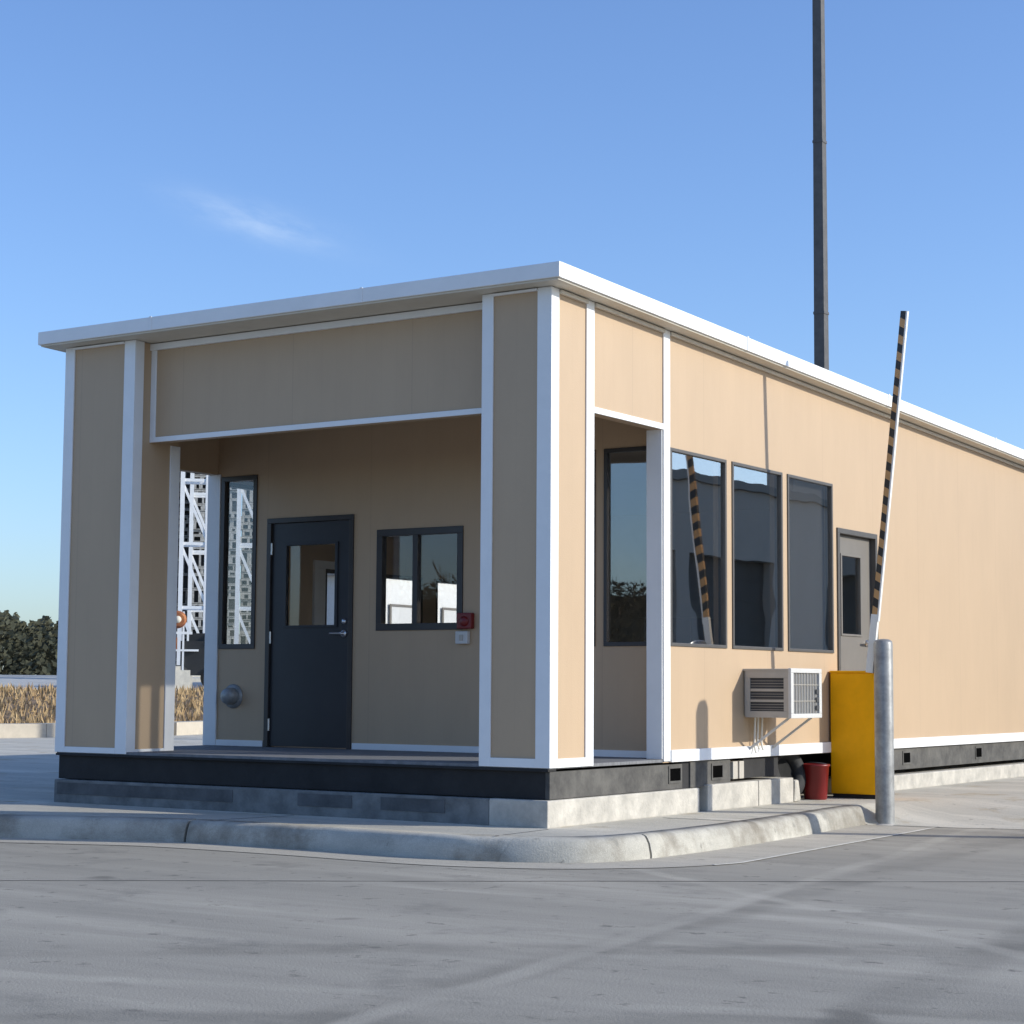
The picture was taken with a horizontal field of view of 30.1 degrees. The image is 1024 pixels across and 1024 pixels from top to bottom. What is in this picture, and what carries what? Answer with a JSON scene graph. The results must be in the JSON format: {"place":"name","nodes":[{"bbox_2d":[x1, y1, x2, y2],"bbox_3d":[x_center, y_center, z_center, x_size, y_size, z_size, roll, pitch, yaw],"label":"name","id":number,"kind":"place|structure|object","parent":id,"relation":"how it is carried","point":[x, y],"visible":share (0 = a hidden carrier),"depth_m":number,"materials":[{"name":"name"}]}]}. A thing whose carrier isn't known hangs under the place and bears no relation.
{"place":"outdoors","nodes":[
{"label":"outdoors","id":0,"kind":"place"},
{"bbox_2d":[0,675,202,689],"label":"yard ground","id":1,"kind":"structure","parent":0,"point":[25,680],"depth_m":67.50,"materials":[{"name":"concrete"}]},
{"bbox_2d":[0,610,57,674],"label":"wood","id":2,"kind":"object","parent":1,"relation":"on","point":[31,648],"visible":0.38,"depth_m":166.21,"materials":[{"name":"green plant"}]},
{"bbox_2d":[175,471,189,664],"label":"pallet stack","id":3,"kind":"object","parent":1,"relation":"on","point":[186,549],"visible":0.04,"depth_m":80.17,"materials":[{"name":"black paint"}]},
{"bbox_2d":[175,666,189,689],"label":"concrete block","id":4,"kind":"structure","parent":1,"relation":"on","point":[182,677],"depth_m":56.97,"materials":[{"name":"grey concrete"}]},
{"bbox_2d":[175,611,204,685],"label":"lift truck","id":5,"kind":"object","parent":1,"relation":"on","point":[192,650],"visible":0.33,"depth_m":58.53,"materials":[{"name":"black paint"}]},
{"bbox_2d":[191,473,205,632],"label":"pallet stack","id":6,"kind":"object","parent":1,"relation":"on","point":[198,536],"visible":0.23,"depth_m":79.20,"materials":[{"name":"white paint"}]},
{"bbox_2d":[227,488,241,643],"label":"pallet stack","id":7,"kind":"object","parent":1,"relation":"on","point":[231,566],"visible":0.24,"depth_m":79.39,"materials":[{"name":"white paint"}]},
{"bbox_2d":[239,489,252,643],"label":"pallet stack","id":8,"kind":"object","parent":1,"relation":"on","point":[246,537],"visible":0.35,"depth_m":80.47,"materials":[{"name":"white paint"}]},
{"bbox_2d":[327,574,456,624],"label":"storage shed","id":9,"kind":"structure","parent":1,"relation":"on","point":[398,601],"depth_m":59.43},
{"bbox_2d":[389,604,411,623],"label":"door","id":10,"kind":"structure","parent":9,"relation":"in","point":[398,613],"depth_m":59.22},
{"bbox_2d":[442,607,455,622],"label":"door","id":11,"kind":"structure","parent":9,"relation":"in","point":[448,614],"depth_m":61.43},
{"bbox_2d":[0,682,203,722],"bbox_3d":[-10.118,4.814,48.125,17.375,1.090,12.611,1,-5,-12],"label":"dry grass","id":12,"kind":"structure","parent":0,"point":[180,692],"depth_m":48.21,"materials":[{"name":"beige plant"}]},
{"bbox_2d":[177,471,208,681],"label":"lattice tower","id":13,"kind":"structure","parent":0,"point":[183,491],"depth_m":69.13,"materials":[{"name":"white metal"}]},
{"bbox_2d":[187,473,205,676],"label":"lattice tower","id":14,"kind":"structure","parent":0,"point":[193,495],"depth_m":76.06,"materials":[{"name":"white metal"}]},
{"bbox_2d":[234,489,252,643],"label":"lattice tower","id":15,"kind":"structure","parent":0,"point":[239,545],"depth_m":69.38,"materials":[{"name":"white metal"}]},
{"bbox_2d":[0,819,1023,1023],"bbox_3d":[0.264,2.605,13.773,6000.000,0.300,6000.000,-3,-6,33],"label":"road","id":16,"kind":"structure","parent":0,"point":[259,938],"depth_m":8.99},
{"bbox_2d":[0,805,865,862],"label":"kerb","id":17,"kind":"structure","parent":16,"relation":"on","point":[570,849],"depth_m":13.87,"materials":[{"name":"concrete"}]},
{"bbox_2d":[0,825,925,868],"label":"gutter","id":18,"kind":"object","parent":16,"relation":"on","point":[789,845],"visible":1,"depth_m":13.68,"materials":[{"name":"concrete"}]},
{"bbox_2d":[0,880,1023,881],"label":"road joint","id":19,"kind":"object","parent":16,"relation":"on","point":[734,881],"visible":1,"depth_m":11.71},
{"bbox_2d":[712,826,941,864],"bbox_3d":[3.815,2.738,16.670,0.111,0.001,9.270,-3,-6,32],"label":"gutter edge","id":20,"kind":"object","parent":16,"relation":"on","point":[823,847],"visible":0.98,"depth_m":14.16,"materials":[{"name":"grey concrete"}]},
{"bbox_2d":[0,734,1023,835],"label":"pavement","id":21,"kind":"structure","parent":0,"point":[29,771],"depth_m":15.85,"materials":[{"name":"concrete"}]},
{"bbox_2d":[0,721,202,737],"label":"kerb","id":22,"kind":"structure","parent":21,"relation":"on","point":[25,730],"depth_m":36.47,"materials":[{"name":"grey concrete"}]},
{"bbox_2d":[220,808,817,835],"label":"pavement joints","id":23,"kind":"object","parent":21,"relation":"on","point":[529,831],"visible":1,"depth_m":14.70,"materials":[{"name":"grey concrete"}]},
{"bbox_2d":[38,261,1023,828],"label":"guard building","id":24,"kind":"structure","parent":21,"relation":"on","point":[580,487],"depth_m":16.54,"materials":[{"name":"beige paint"}]},
{"bbox_2d":[220,684,242,707],"bbox_3d":[-2.670,1.738,17.978,0.230,0.230,0.124,-3,-6,33],"label":"vent hood","id":25,"kind":"object","parent":24,"relation":"attached to","point":[231,696],"visible":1,"depth_m":17.95,"materials":[{"name":"metal"}]},
{"bbox_2d":[218,475,257,648],"bbox_3d":[-2.591,0.479,18.151,0.449,1.648,0.072,-3,-6,33],"label":"window","id":26,"kind":"structure","parent":24,"relation":"in","point":[225,484],"depth_m":18.19,"materials":[{"name":"brown metal"}]},
{"bbox_2d":[230,483,252,490],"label":"window","id":27,"kind":"structure","parent":24,"relation":"in","point":[232,485],"depth_m":18.72,"materials":[{"name":"clear glass"}]},
{"bbox_2d":[267,520,348,747],"bbox_3d":[-1.881,1.127,17.594,0.934,2.073,0.101,-3,-6,33],"label":"door","id":28,"kind":"structure","parent":24,"relation":"in","point":[308,667],"depth_m":17.58,"materials":[{"name":"black metal"}]},
{"bbox_2d":[325,569,334,624],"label":"window","id":29,"kind":"structure","parent":24,"relation":"in","point":[328,571],"depth_m":19.73,"materials":[{"name":"brown metal"}]},
{"bbox_2d":[386,574,422,622],"bbox_3d":[-1.317,1.104,20.704,0.072,0.843,1.083,-3,-6,33],"label":"window","id":30,"kind":"structure","parent":24,"relation":"in","point":[399,577],"depth_m":20.98,"materials":[{"name":"brown metal"}]},
{"bbox_2d":[376,526,463,630],"bbox_3d":[-0.811,0.597,16.971,0.947,0.911,0.072,-3,-6,33],"label":"window","id":31,"kind":"structure","parent":24,"relation":"in","point":[382,535],"depth_m":16.98,"materials":[{"name":"brown metal"}]},
{"bbox_2d":[436,579,456,622],"bbox_3d":[-0.523,1.220,21.912,0.072,0.843,1.323,-3,-6,33],"label":"window","id":32,"kind":"structure","parent":24,"relation":"in","point":[445,581],"depth_m":21.40,"materials":[{"name":"brown metal"}]},
{"bbox_2d":[455,631,469,643],"bbox_3d":[-0.433,1.095,16.614,0.130,0.110,0.052,-3,-6,33],"label":"call box","id":33,"kind":"object","parent":24,"relation":"attached to","point":[462,637],"visible":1,"depth_m":16.59,"materials":[{"name":"white plastic"}]},
{"bbox_2d":[457,613,473,628],"bbox_3d":[-0.410,0.948,16.601,0.155,0.140,0.074,-3,-6,33],"label":"fire alarm","id":34,"kind":"object","parent":24,"relation":"attached to","point":[465,620],"visible":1,"depth_m":16.57,"materials":[{"name":"red plastic"}]},
{"bbox_2d":[594,450,595,645],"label":"window","id":35,"kind":"structure","parent":24,"relation":"in","point":[594,450],"depth_m":15.98,"materials":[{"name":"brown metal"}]},
{"bbox_2d":[603,446,645,645],"bbox_3d":[0.967,0.285,15.815,0.458,1.653,0.042,-3,-6,33],"label":"window","id":36,"kind":"structure","parent":24,"relation":"in","point":[606,642],"depth_m":15.90,"materials":[{"name":"brown metal"}]},
{"bbox_2d":[670,447,726,647],"bbox_3d":[1.541,0.320,15.964,0.072,1.623,1.013,-3,-6,33],"label":"window","id":37,"kind":"structure","parent":24,"relation":"in","point":[722,463],"depth_m":16.33,"materials":[{"name":"black metal"}]},
{"bbox_2d":[731,461,783,650],"bbox_3d":[2.156,0.410,16.901,0.072,1.623,1.013,-3,-6,33],"label":"window","id":38,"kind":"structure","parent":24,"relation":"in","point":[776,477],"depth_m":17.26,"materials":[{"name":"black glass"}]},
{"bbox_2d":[743,668,821,752],"bbox_3d":[2.344,1.737,16.661,0.510,0.733,0.638,-3,-6,33],"label":"air conditioner","id":39,"kind":"object","parent":24,"relation":"attached to","point":[788,693],"visible":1,"depth_m":16.46,"materials":[{"name":"white metal"}]},
{"bbox_2d":[787,474,833,652],"bbox_3d":[2.771,0.500,17.838,0.072,1.623,1.013,-3,-6,33],"label":"window","id":40,"kind":"structure","parent":24,"relation":"in","point":[810,570],"depth_m":17.85,"materials":[{"name":"grey glass"}]},
{"bbox_2d":[840,535,870,670],"bbox_3d":[3.362,1.275,18.693,0.108,2.070,0.879,-3,-6,33],"label":"door","id":41,"kind":"structure","parent":24,"relation":"in","point":[854,647],"depth_m":18.88,"materials":[{"name":"grey metal"}]},
{"bbox_2d":[764,755,805,793],"bbox_3d":[2.503,2.382,17.521,0.529,0.511,0.246,5,-7,-41],"label":"tyre","id":42,"kind":"object","parent":21,"relation":"on","point":[791,766],"visible":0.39,"depth_m":17.56,"materials":[{"name":"rubber"}]},
{"bbox_2d":[793,780,800,801],"bbox_3d":[2.558,2.531,17.317,0.096,0.194,0.136,-3,-6,33],"label":"rubble block","id":43,"kind":"object","parent":21,"relation":"on","point":[796,793],"depth_m":17.27,"materials":[{"name":"concrete"}]},
{"bbox_2d":[803,762,830,799],"bbox_3d":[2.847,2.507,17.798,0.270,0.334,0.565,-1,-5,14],"label":"bucket","id":44,"kind":"object","parent":21,"relation":"on","point":[816,783],"visible":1,"depth_m":17.55,"materials":[{"name":"red plastic"}]},
{"bbox_2d":[812,0,828,369],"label":"utility pole","id":45,"kind":"object","parent":21,"relation":"on","point":[821,329],"visible":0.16,"depth_m":34.98,"materials":[{"name":"metal"}]},
{"bbox_2d":[829,311,908,798],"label":"barrier gate","id":46,"kind":"structure","parent":21,"relation":"on","point":[852,739],"depth_m":17.80,"materials":[{"name":"yellow metal"}]},
{"bbox_2d":[0,0,1023,674],"label":"sky","id":47,"kind":"structure","parent":0,"point":[158,157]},
{"bbox_2d":[645,617,713,644],"bbox_3d":[1.861,1.848,21.053,0.600,1.337,0.643,-3,-6,33],"label":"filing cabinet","id":48,"kind":"object","parent":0,"point":[692,630],"visible":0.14,"depth_m":20.80,"materials":[{"name":"metal"}]},
{"bbox_2d":[855,797,1023,828],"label":"apron","id":49,"kind":"object","parent":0,"point":[1000,813],"visible":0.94,"depth_m":17.02,"materials":[{"name":"concrete"}]},
{"bbox_2d":[874,639,895,825],"bbox_3d":[3.283,1.935,16.811,0.260,1.630,0.260,-3,-6,33],"label":"bollard","id":50,"kind":"object","parent":49,"relation":"on","point":[884,739],"visible":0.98,"depth_m":16.75,"materials":[{"name":"metal"}]}
]}

